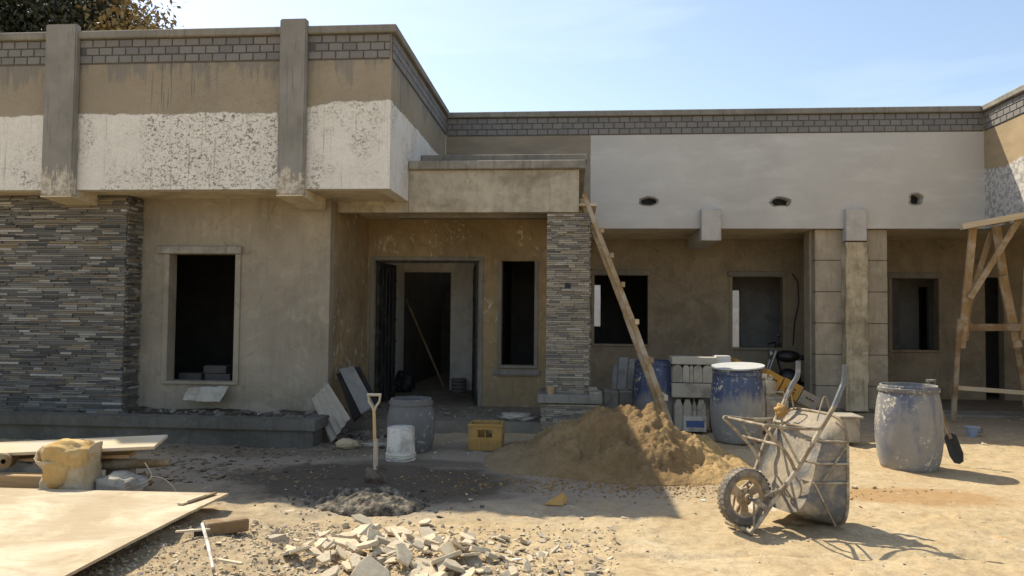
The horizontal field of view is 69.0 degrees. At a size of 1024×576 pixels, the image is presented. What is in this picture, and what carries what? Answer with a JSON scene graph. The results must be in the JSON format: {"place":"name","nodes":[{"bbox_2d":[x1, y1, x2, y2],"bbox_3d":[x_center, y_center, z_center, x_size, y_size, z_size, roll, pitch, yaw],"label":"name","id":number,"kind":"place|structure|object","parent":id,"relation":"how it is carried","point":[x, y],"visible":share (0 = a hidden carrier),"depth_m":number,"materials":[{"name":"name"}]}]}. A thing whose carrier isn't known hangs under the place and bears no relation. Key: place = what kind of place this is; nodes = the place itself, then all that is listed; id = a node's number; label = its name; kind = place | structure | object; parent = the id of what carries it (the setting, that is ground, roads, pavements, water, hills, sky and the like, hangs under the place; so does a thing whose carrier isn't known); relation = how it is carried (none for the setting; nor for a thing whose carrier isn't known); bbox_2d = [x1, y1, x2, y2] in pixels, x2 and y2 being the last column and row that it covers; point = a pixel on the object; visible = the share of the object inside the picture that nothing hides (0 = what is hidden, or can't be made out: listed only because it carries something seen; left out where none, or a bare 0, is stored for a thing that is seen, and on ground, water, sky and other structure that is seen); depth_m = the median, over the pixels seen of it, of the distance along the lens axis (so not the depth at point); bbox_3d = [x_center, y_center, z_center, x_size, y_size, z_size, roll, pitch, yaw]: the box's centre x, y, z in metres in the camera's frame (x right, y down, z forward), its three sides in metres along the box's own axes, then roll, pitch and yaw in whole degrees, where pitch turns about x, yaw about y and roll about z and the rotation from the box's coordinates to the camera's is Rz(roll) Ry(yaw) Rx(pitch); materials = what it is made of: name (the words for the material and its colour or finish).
{"place":"outdoors","nodes":[
{"label":"outdoors","id":0,"kind":"place"},
{"bbox_2d":[179,372,204,379],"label":"concrete block","id":1,"kind":"object","parent":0,"point":[192,376],"depth_m":10.63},
{"bbox_2d":[204,365,231,372],"bbox_3d":[-4.220,1.164,10.699,0.335,0.107,0.200,0,-2,5],"label":"concrete block","id":2,"kind":"object","parent":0,"point":[217,368],"depth_m":10.60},
{"bbox_2d":[395,370,415,392],"bbox_3d":[-1.990,1.702,13.668,0.446,0.399,0.388,0,-2,5],"label":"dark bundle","id":3,"kind":"object","parent":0,"point":[405,381],"visible":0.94,"depth_m":13.53,"materials":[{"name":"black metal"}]},
{"bbox_2d":[0,409,1023,575],"bbox_3d":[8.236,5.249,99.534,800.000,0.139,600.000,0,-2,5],"label":"ground","id":4,"kind":"structure","parent":0,"point":[928,527],"depth_m":5.86,"materials":[{"name":"sand"}]},
{"bbox_2d":[0,471,41,488],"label":"timber beam","id":5,"kind":"structure","parent":4,"relation":"on","point":[31,480],"depth_m":6.17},
{"bbox_2d":[3,450,136,462],"bbox_3d":[-4.331,1.484,6.474,2.067,0.142,0.142,1,-2,-1],"label":"timber board","id":6,"kind":"object","parent":5,"relation":"on","point":[104,455],"visible":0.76,"depth_m":6.43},
{"bbox_2d":[0,435,167,455],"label":"timber board","id":7,"kind":"object","parent":6,"relation":"on","point":[125,443],"visible":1,"depth_m":6.43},
{"bbox_2d":[0,461,42,472],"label":"tarpaulin","id":8,"kind":"object","parent":4,"relation":"on","point":[21,466],"visible":0.08,"depth_m":6.38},
{"bbox_2d":[33,438,102,489],"bbox_3d":[-3.702,1.499,6.219,0.490,0.487,0.363,0,-2,5],"label":"sand sack","id":9,"kind":"object","parent":4,"relation":"on","point":[70,464],"visible":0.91,"depth_m":6.08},
{"bbox_2d":[0,0,185,32],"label":"tree","id":10,"kind":"object","parent":4,"relation":"on","point":[16,16],"visible":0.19,"depth_m":20.39,"materials":[{"name":"green plant"}]},
{"bbox_2d":[0,488,227,575],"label":"plywood sheet","id":11,"kind":"object","parent":4,"relation":"on","point":[55,532],"visible":0.99,"depth_m":4.99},
{"bbox_2d":[106,457,135,475],"bbox_3d":[-3.480,1.650,6.633,0.140,0.255,0.240,0,-2,5],"label":"timber block","id":12,"kind":"object","parent":4,"relation":"on","point":[108,472],"depth_m":6.58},
{"bbox_2d":[101,458,117,462],"bbox_3d":[-4.323,1.550,6.516,1.672,0.157,0.125,1,-2,-1],"label":"timber board","id":13,"kind":"object","parent":12,"relation":"on","point":[106,460],"visible":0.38,"depth_m":6.48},
{"bbox_2d":[0,453,22,468],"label":"rolled mat","id":14,"kind":"object","parent":13,"relation":"on","point":[11,460],"visible":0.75,"depth_m":6.28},
{"bbox_2d":[101,459,171,469],"bbox_3d":[-3.594,1.548,6.520,1.213,0.114,0.106,1,-2,-1],"label":"log","id":15,"kind":"object","parent":13,"relation":"on","point":[127,463],"visible":0.48,"depth_m":6.49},
{"bbox_2d":[94,470,149,490],"bbox_3d":[-3.268,1.650,6.255,0.476,0.232,0.272,0,-2,5],"label":"cement sack","id":16,"kind":"object","parent":4,"relation":"on","point":[119,480],"visible":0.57,"depth_m":6.16,"materials":[{"name":"grey paper"}]},
{"bbox_2d":[0,406,346,447],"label":"plinth","id":17,"kind":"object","parent":4,"relation":"on","point":[284,428],"visible":0.85,"depth_m":8.87,"materials":[{"name":"concrete"}]},
{"bbox_2d":[183,386,228,402],"bbox_3d":[-4.080,1.399,9.870,0.586,0.212,0.250,0,-2,5],"label":"paper sack","id":18,"kind":"object","parent":17,"relation":"on","point":[207,394],"visible":1,"depth_m":9.82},
{"bbox_2d":[159,409,280,414],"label":"plaster crumbs","id":19,"kind":"object","parent":17,"relation":"on","point":[214,412],"visible":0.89,"depth_m":9.85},
{"bbox_2d":[201,522,213,568],"bbox_3d":[-1.886,1.589,4.619,0.024,0.119,0.624,2,-2,-28],"label":"stick","id":20,"kind":"object","parent":4,"relation":"on","point":[207,545],"visible":1,"depth_m":4.59,"materials":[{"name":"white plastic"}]},
{"bbox_2d":[82,518,340,575],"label":"gravel","id":21,"kind":"structure","parent":4,"relation":"on","point":[176,561],"depth_m":4.63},
{"bbox_2d":[217,558,243,564],"bbox_3d":[-1.652,1.603,4.367,0.181,0.012,0.022,0,-2,23],"label":"wood splinter","id":22,"kind":"object","parent":21,"relation":"on","point":[230,561],"visible":1,"depth_m":4.36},
{"bbox_2d":[301,544,322,556],"bbox_3d":[-1.222,1.623,4.596,0.167,0.023,0.161,24,-9,7],"label":"stone fragment","id":23,"kind":"object","parent":21,"relation":"on","point":[314,551],"visible":0.72,"depth_m":4.57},
{"bbox_2d":[202,515,248,535],"bbox_3d":[-1.982,1.644,5.154,0.288,0.093,0.130,2,-3,-38],"label":"timber chunk","id":24,"kind":"object","parent":4,"relation":"on","point":[227,525],"visible":0.78,"depth_m":5.11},
{"bbox_2d":[148,445,347,483],"bbox_3d":[-3.366,1.815,7.829,3.740,0.061,2.055,0,-2,5],"label":"rubble","id":25,"kind":"object","parent":4,"relation":"on","point":[220,477],"visible":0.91,"depth_m":7.46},
{"bbox_2d":[268,534,287,542],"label":"stone fragment","id":26,"kind":"object","parent":4,"relation":"on","point":[276,538],"visible":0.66,"depth_m":4.93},
{"bbox_2d":[314,538,329,549],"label":"stone fragment","id":27,"kind":"object","parent":4,"relation":"on","point":[319,543],"visible":0.82,"depth_m":4.78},
{"bbox_2d":[316,550,330,564],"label":"stone fragment","id":28,"kind":"object","parent":4,"relation":"on","point":[324,558],"visible":1,"depth_m":4.46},
{"bbox_2d":[320,564,339,575],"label":"stone fragment","id":29,"kind":"object","parent":4,"relation":"on","point":[333,570],"visible":1,"depth_m":4.27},
{"bbox_2d":[312,383,349,442],"bbox_3d":[-2.252,1.535,9.211,0.246,0.672,0.637,2,-3,-39],"label":"ribbed sheet","id":30,"kind":"object","parent":4,"relation":"on","point":[325,400],"visible":0.93,"depth_m":9.20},
{"bbox_2d":[329,537,358,549],"bbox_3d":[-1.074,1.651,4.827,0.238,0.030,0.185,7,-4,7],"label":"stone fragment","id":31,"kind":"object","parent":4,"relation":"on","point":[340,542],"visible":0.6,"depth_m":4.81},
{"bbox_2d":[335,438,359,449],"bbox_3d":[-1.911,1.804,8.664,0.273,0.118,0.220,1,-2,-20],"label":"boulder","id":32,"kind":"object","parent":4,"relation":"on","point":[345,443],"visible":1,"depth_m":8.59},
{"bbox_2d":[217,475,484,529],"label":"mortar crumbs","id":33,"kind":"object","parent":4,"relation":"on","point":[314,494],"visible":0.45,"depth_m":6.18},
{"bbox_2d":[349,553,360,569],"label":"stone fragment","id":34,"kind":"object","parent":4,"relation":"on","point":[354,559],"visible":0.77,"depth_m":4.37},
{"bbox_2d":[328,428,386,441],"bbox_3d":[-1.922,1.876,9.534,1.627,0.164,0.853,0,-2,5],"label":"debris heap","id":35,"kind":"object","parent":4,"relation":"on","point":[349,433],"visible":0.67,"depth_m":9.40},
{"bbox_2d":[336,372,365,421],"bbox_3d":[-2.119,1.404,9.849,0.196,0.646,0.712,2,-2,-32],"label":"dark slab","id":36,"kind":"object","parent":35,"relation":"on","point":[354,410],"depth_m":9.75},
{"bbox_2d":[339,366,374,414],"bbox_3d":[-2.038,1.330,9.769,0.204,0.567,0.794,2,-2,-33],"label":"stone slab","id":37,"kind":"object","parent":36,"relation":"on","point":[355,385],"depth_m":9.75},
{"bbox_2d":[351,513,370,523],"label":"stone fragment","id":38,"kind":"object","parent":4,"relation":"on","point":[360,518],"visible":0.8,"depth_m":5.46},
{"bbox_2d":[347,540,378,550],"bbox_3d":[-0.922,1.593,4.609,0.197,0.027,0.207,-8,-13,-24],"label":"stone fragment","id":39,"kind":"object","parent":4,"relation":"on","point":[366,544],"visible":0.88,"depth_m":4.58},
{"bbox_2d":[345,541,363,555],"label":"stone fragment","id":40,"kind":"object","parent":39,"relation":"on","point":[352,546],"visible":1,"depth_m":4.52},
{"bbox_2d":[351,523,381,541],"bbox_3d":[-0.999,1.659,5.074,0.222,0.042,0.217,-15,4,-6],"label":"stone fragment","id":41,"kind":"object","parent":4,"relation":"on","point":[361,528],"visible":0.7,"depth_m":5.09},
{"bbox_2d":[338,532,357,538],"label":"stone fragment","id":42,"kind":"object","parent":41,"relation":"on","point":[349,535],"visible":0.97,"depth_m":4.96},
{"bbox_2d":[354,367,380,407],"bbox_3d":[-1.997,1.335,10.054,0.159,0.511,0.611,3,-3,-44],"label":"dark slab","id":43,"kind":"object","parent":4,"relation":"on","point":[365,382],"depth_m":10.09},
{"bbox_2d":[350,555,390,575],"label":"stone fragment","id":44,"kind":"object","parent":4,"relation":"on","point":[368,565],"visible":1,"depth_m":4.14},
{"bbox_2d":[315,486,426,516],"bbox_3d":[-1.162,1.749,6.174,0.946,0.197,0.660,0,-2,5],"label":"mortar heap","id":45,"kind":"object","parent":4,"relation":"on","point":[374,501],"visible":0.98,"depth_m":6.00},
{"bbox_2d":[360,442,386,447],"bbox_3d":[-1.588,1.846,8.781,0.427,0.056,0.194,0,-2,5],"label":"flat sack","id":46,"kind":"object","parent":4,"relation":"on","point":[380,444],"visible":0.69,"depth_m":8.73,"materials":[{"name":"grey paper"}]},
{"bbox_2d":[367,528,382,540],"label":"stone fragment","id":47,"kind":"object","parent":4,"relation":"on","point":[372,534],"visible":0.65,"depth_m":4.89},
{"bbox_2d":[364,393,386,482],"bbox_3d":[-1.263,1.450,6.915,0.210,0.939,0.055,0,-2,5],"label":"spade","id":48,"kind":"object","parent":4,"relation":"on","point":[375,473],"visible":0.96,"depth_m":6.89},
{"bbox_2d":[374,535,389,545],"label":"stone fragment","id":49,"kind":"object","parent":4,"relation":"on","point":[384,541],"visible":0.78,"depth_m":4.69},
{"bbox_2d":[383,526,405,535],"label":"stone fragment","id":50,"kind":"object","parent":4,"relation":"on","point":[398,529],"visible":0.64,"depth_m":5.23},
{"bbox_2d":[385,425,415,461],"bbox_3d":[-1.194,1.666,8.009,0.336,0.354,0.336,0,-2,5],"label":"bucket","id":51,"kind":"object","parent":4,"relation":"on","point":[400,443],"visible":1,"depth_m":7.89,"materials":[{"name":"white plastic"}]},
{"bbox_2d":[395,543,413,566],"bbox_3d":[-0.639,1.577,4.417,0.124,0.020,0.158,-1,42,-52],"label":"stone fragment","id":52,"kind":"object","parent":4,"relation":"on","point":[404,554],"visible":1,"depth_m":4.41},
{"bbox_2d":[387,396,434,453],"bbox_3d":[-1.161,1.567,8.570,0.553,0.600,0.553,0,-2,5],"label":"plastic drum","id":53,"kind":"object","parent":4,"relation":"on","point":[417,412],"visible":0.72,"depth_m":8.37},
{"bbox_2d":[418,527,436,536],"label":"stone fragment","id":54,"kind":"object","parent":4,"relation":"on","point":[424,531],"visible":0.64,"depth_m":5.18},
{"bbox_2d":[418,566,437,575],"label":"stone fragment","id":55,"kind":"object","parent":4,"relation":"on","point":[430,571],"visible":0.68,"depth_m":4.35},
{"bbox_2d":[421,537,438,545],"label":"stone fragment","id":56,"kind":"object","parent":4,"relation":"on","point":[428,541],"visible":0.73,"depth_m":4.84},
{"bbox_2d":[249,523,619,575],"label":"rubble crumbs","id":57,"kind":"object","parent":4,"relation":"on","point":[476,565],"visible":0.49,"depth_m":4.84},
{"bbox_2d":[335,545,346,560],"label":"stone fragment","id":58,"kind":"object","parent":57,"relation":"on","point":[340,551],"visible":0.87,"depth_m":4.53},
{"bbox_2d":[431,550,461,564],"bbox_3d":[-0.402,1.630,4.492,0.250,0.034,0.242,-35,-27,25],"label":"stone fragment","id":59,"kind":"object","parent":4,"relation":"on","point":[454,555],"visible":0.76,"depth_m":4.42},
{"bbox_2d":[437,541,458,555],"bbox_3d":[-0.382,1.632,4.618,0.168,0.014,0.153,14,25,-31],"label":"stone fragment","id":60,"kind":"object","parent":59,"relation":"on","point":[445,548],"visible":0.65,"depth_m":4.62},
{"bbox_2d":[460,567,475,575],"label":"stone fragment","id":61,"kind":"object","parent":4,"relation":"on","point":[470,571],"visible":1,"depth_m":4.30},
{"bbox_2d":[443,558,464,572],"bbox_3d":[-0.337,1.616,4.344,0.141,0.024,0.149,25,-8,-4],"label":"stone fragment","id":62,"kind":"object","parent":61,"relation":"on","point":[453,564],"visible":1,"depth_m":4.30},
{"bbox_2d":[464,555,482,568],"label":"stone fragment","id":63,"kind":"object","parent":4,"relation":"on","point":[471,561],"visible":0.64,"depth_m":4.52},
{"bbox_2d":[469,546,490,553],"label":"stone fragment","id":64,"kind":"object","parent":4,"relation":"on","point":[482,550],"visible":0.85,"depth_m":4.61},
{"bbox_2d":[468,420,504,450],"bbox_3d":[-0.295,1.713,8.669,0.401,0.300,0.356,0,-2,5],"label":"crate","id":65,"kind":"object","parent":4,"relation":"on","point":[481,437],"visible":0.92,"depth_m":8.51,"materials":[{"name":"yellow plastic"}]},
{"bbox_2d":[0,18,1023,433],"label":"bungalow","id":66,"kind":"object","parent":4,"relation":"on","point":[294,214],"visible":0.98,"depth_m":11.13,"materials":[{"name":"paint"}]},
{"bbox_2d":[375,263,396,400],"bbox_3d":[-2.044,0.713,12.180,0.060,2.218,0.677,0,-2,15],"label":"door leaf","id":67,"kind":"structure","parent":66,"relation":"in","point":[386,319],"depth_m":12.11,"materials":[{"name":"black metal"}]},
{"bbox_2d":[407,299,444,387],"bbox_3d":[-1.699,1.054,14.511,0.843,1.745,0.050,0,-2,12],"label":"leaning plank","id":68,"kind":"object","parent":66,"relation":"on","point":[426,346],"visible":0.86,"depth_m":14.49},
{"bbox_2d":[360,405,540,421],"bbox_3d":[-0.622,1.799,10.784,3.007,0.053,1.532,0,-2,5],"label":"floor debris","id":69,"kind":"object","parent":66,"relation":"on","point":[449,413],"visible":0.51,"depth_m":10.83,"materials":[{"name":"white paint"}]},
{"bbox_2d":[472,263,477,403],"bbox_3d":[-0.607,0.723,12.060,0.060,2.218,0.677,1,-2,-6],"label":"door leaf","id":70,"kind":"structure","parent":66,"relation":"in","point":[475,271],"depth_m":11.78,"materials":[{"name":"wood"}]},
{"bbox_2d":[497,412,537,420],"bbox_3d":[0.069,1.740,10.116,0.555,0.109,0.268,0,-2,5],"label":"cement sack","id":71,"kind":"object","parent":66,"relation":"on","point":[516,416],"visible":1,"depth_m":10.04,"materials":[{"name":"grey paper"}]},
{"bbox_2d":[760,333,803,386],"bbox_3d":[5.060,1.434,13.284,1.768,1.260,0.772,0,-2,5],"label":"motorcycle","id":72,"kind":"object","parent":66,"relation":"on","point":[787,356],"visible":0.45,"depth_m":13.22,"materials":[{"name":"metal"}]},
{"bbox_2d":[543,492,567,505],"bbox_3d":[0.361,1.749,6.187,0.210,0.090,0.102,0,-2,5],"label":"plastic scrap","id":73,"kind":"object","parent":4,"relation":"on","point":[561,499],"visible":1,"depth_m":6.17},
{"bbox_2d":[103,453,1022,575],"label":"pebbles","id":74,"kind":"object","parent":4,"relation":"on","point":[536,531],"visible":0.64,"depth_m":5.35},
{"bbox_2d":[603,389,618,408],"bbox_3d":[1.467,1.750,11.110,0.217,0.459,0.400,0,-2,5],"label":"concrete block","id":75,"kind":"object","parent":4,"relation":"on","point":[610,399],"depth_m":10.92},
{"bbox_2d":[611,364,617,389],"bbox_3d":[1.545,1.338,11.206,0.074,0.386,0.289,0,-2,16],"label":"stone slab","id":76,"kind":"object","parent":75,"relation":"on","point":[614,376],"depth_m":11.19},
{"bbox_2d":[483,402,753,485],"bbox_3d":[1.117,1.570,7.973,2.880,0.694,2.142,0,-2,5],"label":"sand pile","id":77,"kind":"object","parent":4,"relation":"on","point":[649,444],"visible":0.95,"depth_m":7.53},
{"bbox_2d":[618,389,631,405],"bbox_3d":[1.694,1.752,11.091,0.224,0.458,0.400,0,-2,5],"label":"concrete block","id":78,"kind":"object","parent":4,"relation":"on","point":[625,396],"depth_m":10.90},
{"bbox_2d":[617,357,627,389],"bbox_3d":[1.660,1.287,11.200,0.130,0.481,0.303,0,-2,17],"label":"stone slab","id":79,"kind":"object","parent":78,"relation":"on","point":[622,374],"depth_m":11.19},
{"bbox_2d":[627,359,634,389],"bbox_3d":[1.786,1.298,11.188,0.082,0.456,0.295,0,-2,17],"label":"stone slab","id":80,"kind":"object","parent":78,"relation":"on","point":[630,373],"depth_m":11.18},
{"bbox_2d":[579,193,673,424],"bbox_3d":[1.486,0.332,9.583,1.796,3.192,0.435,-1,-3,43],"label":"ladder","id":81,"kind":"object","parent":4,"relation":"on","point":[660,397],"visible":0.93,"depth_m":9.51,"materials":[{"name":"brown wood"}]},
{"bbox_2d":[305,470,951,509],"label":"clods","id":82,"kind":"object","parent":4,"relation":"on","point":[633,487],"visible":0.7,"depth_m":6.80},
{"bbox_2d":[632,359,679,420],"bbox_3d":[2.037,1.492,10.570,0.664,0.930,0.664,0,-2,5],"label":"plastic drum","id":83,"kind":"object","parent":4,"relation":"on","point":[641,395],"visible":0.45,"depth_m":10.31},
{"bbox_2d":[594,285,738,346],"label":"yard wall","id":84,"kind":"structure","parent":4,"relation":"on","point":[735,313],"depth_m":22.52,"materials":[{"name":"white paint"}]},
{"bbox_2d":[319,415,1023,459],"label":"pebbles","id":85,"kind":"object","parent":4,"relation":"on","point":[982,443],"visible":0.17,"depth_m":9.28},
{"bbox_2d":[673,398,682,430],"bbox_3d":[2.289,1.738,10.324,0.106,0.422,0.330,0,-2,5],"label":"precast block","id":86,"kind":"object","parent":4,"relation":"on","point":[678,415],"depth_m":10.16,"materials":[{"name":"beige concrete"}]},
{"bbox_2d":[671,382,710,397],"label":"precast lintel","id":87,"kind":"structure","parent":86,"relation":"on","point":[691,390],"depth_m":10.13,"materials":[{"name":"beige concrete"}]},
{"bbox_2d":[671,364,682,381],"bbox_3d":[2.272,1.175,10.336,0.138,0.237,0.350,0,-2,5],"label":"precast block","id":88,"kind":"object","parent":87,"relation":"on","point":[676,373],"depth_m":10.16,"materials":[{"name":"beige concrete"}]},
{"bbox_2d":[669,356,716,364],"bbox_3d":[2.494,0.998,10.289,0.605,0.099,0.320,0,-2,5],"label":"plank","id":89,"kind":"object","parent":88,"relation":"on","point":[700,360],"visible":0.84,"depth_m":10.13,"materials":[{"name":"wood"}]},
{"bbox_2d":[680,364,689,382],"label":"precast block","id":90,"kind":"object","parent":87,"relation":"on","point":[686,372],"depth_m":10.15,"materials":[{"name":"beige concrete"}]},
{"bbox_2d":[692,365,701,382],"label":"precast block","id":91,"kind":"object","parent":87,"relation":"on","point":[697,373],"depth_m":10.14,"materials":[{"name":"beige concrete"}]},
{"bbox_2d":[700,365,711,382],"bbox_3d":[2.673,1.178,10.303,0.130,0.237,0.350,0,-2,5],"label":"precast block","id":92,"kind":"object","parent":87,"relation":"on","point":[706,373],"depth_m":10.13,"materials":[{"name":"beige concrete"}]},
{"bbox_2d":[681,397,691,415],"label":"precast block","id":93,"kind":"object","parent":4,"relation":"on","point":[687,406],"depth_m":10.15,"materials":[{"name":"beige concrete"}]},
{"bbox_2d":[683,416,705,431],"bbox_3d":[2.479,1.844,10.146,0.300,0.200,0.203,0,-2,5],"label":"carton","id":94,"kind":"object","parent":4,"relation":"on","point":[694,423],"visible":0.77,"depth_m":10.05,"materials":[{"name":"white cardboard"}]},
{"bbox_2d":[695,398,705,416],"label":"precast block","id":95,"kind":"object","parent":4,"relation":"on","point":[701,406],"depth_m":10.14,"materials":[{"name":"beige concrete"}]},
{"bbox_2d":[710,369,764,444],"bbox_3d":[2.831,1.469,9.370,0.664,0.900,0.664,0,-2,5],"label":"plastic drum","id":96,"kind":"object","parent":4,"relation":"on","point":[737,393],"visible":0.89,"depth_m":9.11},
{"bbox_2d":[710,362,764,370],"bbox_3d":[2.840,0.986,9.387,0.664,0.019,0.664,-2,2,5],"label":"drum lid","id":97,"kind":"object","parent":96,"relation":"on","point":[736,366],"visible":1,"depth_m":9.35,"materials":[{"name":"white plastic"}]},
{"bbox_2d":[764,391,787,433],"bbox_3d":[3.536,1.669,10.048,0.337,0.564,0.220,0,-2,5],"label":"jerrycan","id":98,"kind":"object","parent":4,"relation":"on","point":[771,402],"visible":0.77,"depth_m":9.95,"materials":[{"name":"plastic"}]},
{"bbox_2d":[762,374,775,395],"bbox_3d":[3.473,1.317,10.116,0.184,0.297,0.220,0,-2,5],"label":"jerrycan","id":99,"kind":"object","parent":98,"relation":"on","point":[769,384],"visible":0.89,"depth_m":10.04,"materials":[{"name":"plastic"}]},
{"bbox_2d":[717,361,849,534],"bbox_3d":[1.975,1.190,5.671,0.921,1.235,0.722,1,-2,-20],"label":"wheelbarrow","id":100,"kind":"object","parent":4,"relation":"on","point":[805,471],"visible":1,"depth_m":5.53,"materials":[{"name":"metal"}]},
{"bbox_2d":[774,403,789,417],"bbox_3d":[2.135,0.970,5.910,0.118,0.125,0.102,2,-2,-26],"label":"sponge","id":101,"kind":"object","parent":100,"relation":"on","point":[781,410],"visible":1,"depth_m":5.88},
{"bbox_2d":[775,393,802,407],"bbox_3d":[3.774,1.520,10.797,1.261,0.687,0.300,0,-2,5],"label":"support plank","id":102,"kind":"object","parent":4,"relation":"on","point":[790,402],"visible":0.07,"depth_m":10.62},
{"bbox_2d":[762,368,783,390],"bbox_3d":[3.737,1.334,10.796,0.334,0.327,0.264,0,-2,5],"label":"carton","id":103,"kind":"object","parent":102,"relation":"on","point":[777,378],"visible":0.44,"depth_m":10.67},
{"bbox_2d":[777,377,803,402],"bbox_3d":[3.985,1.462,10.750,0.364,0.349,0.264,0,-2,5],"label":"carton","id":104,"kind":"object","parent":102,"relation":"on","point":[796,390],"visible":0.56,"depth_m":10.62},
{"bbox_2d":[794,390,820,409],"bbox_3d":[4.232,1.613,10.724,0.337,0.316,0.264,0,-2,5],"label":"carton","id":105,"kind":"object","parent":102,"relation":"on","point":[806,400],"visible":0.76,"depth_m":10.60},
{"bbox_2d":[841,418,859,442],"bbox_3d":[4.265,1.790,9.528,0.210,0.300,0.420,0,-2,5],"label":"hollow block","id":106,"kind":"object","parent":4,"relation":"on","point":[852,426],"depth_m":9.32,"materials":[{"name":"concrete"}]},
{"bbox_2d":[833,412,863,418],"bbox_3d":[4.264,1.626,9.504,0.290,0.024,0.400,0,-2,5],"label":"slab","id":107,"kind":"object","parent":106,"relation":"on","point":[848,415],"visible":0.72,"depth_m":9.40,"materials":[{"name":"concrete"}]},
{"bbox_2d":[874,382,943,472],"bbox_3d":[4.191,1.460,7.872,0.654,0.875,0.654,0,-2,5],"label":"plastic drum","id":108,"kind":"object","parent":4,"relation":"on","point":[909,426],"visible":1,"depth_m":7.62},
{"bbox_2d":[925,379,963,463],"bbox_3d":[4.689,1.443,8.081,0.114,0.876,0.361,2,-2,-25],"label":"shovel","id":109,"kind":"object","parent":4,"relation":"on","point":[955,452],"visible":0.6,"depth_m":8.00,"materials":[{"name":"metal"}]},
{"bbox_2d":[964,426,982,436],"bbox_3d":[6.235,1.944,10.082,0.194,0.135,0.194,2,-3,-40],"label":"cup","id":110,"kind":"object","parent":4,"relation":"on","point":[972,431],"visible":1,"depth_m":10.04,"materials":[{"name":"blue ceramic"}]},
{"bbox_2d":[950,212,1023,420],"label":"trestle","id":111,"kind":"object","parent":4,"relation":"on","point":[1012,326],"visible":1,"depth_m":11.38,"materials":[{"name":"brown wood"}]},
{"bbox_2d":[127,0,1023,111],"label":"sky","id":112,"kind":"structure","parent":0,"point":[478,55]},
{"bbox_2d":[713,355,730,362],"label":"concrete block","id":113,"kind":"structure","parent":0,"point":[723,358],"depth_m":10.17,"materials":[{"name":"concrete"}]},
{"bbox_3d":[-4.378,1.558,10.697,0.763,0.424,0.200,0,-2,5],"label":"block plinth","id":114,"kind":"object","parent":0,"visible":0},
{"bbox_2d":[205,373,232,379],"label":"concrete block","id":115,"kind":"object","parent":114,"relation":"on","point":[218,376],"depth_m":10.60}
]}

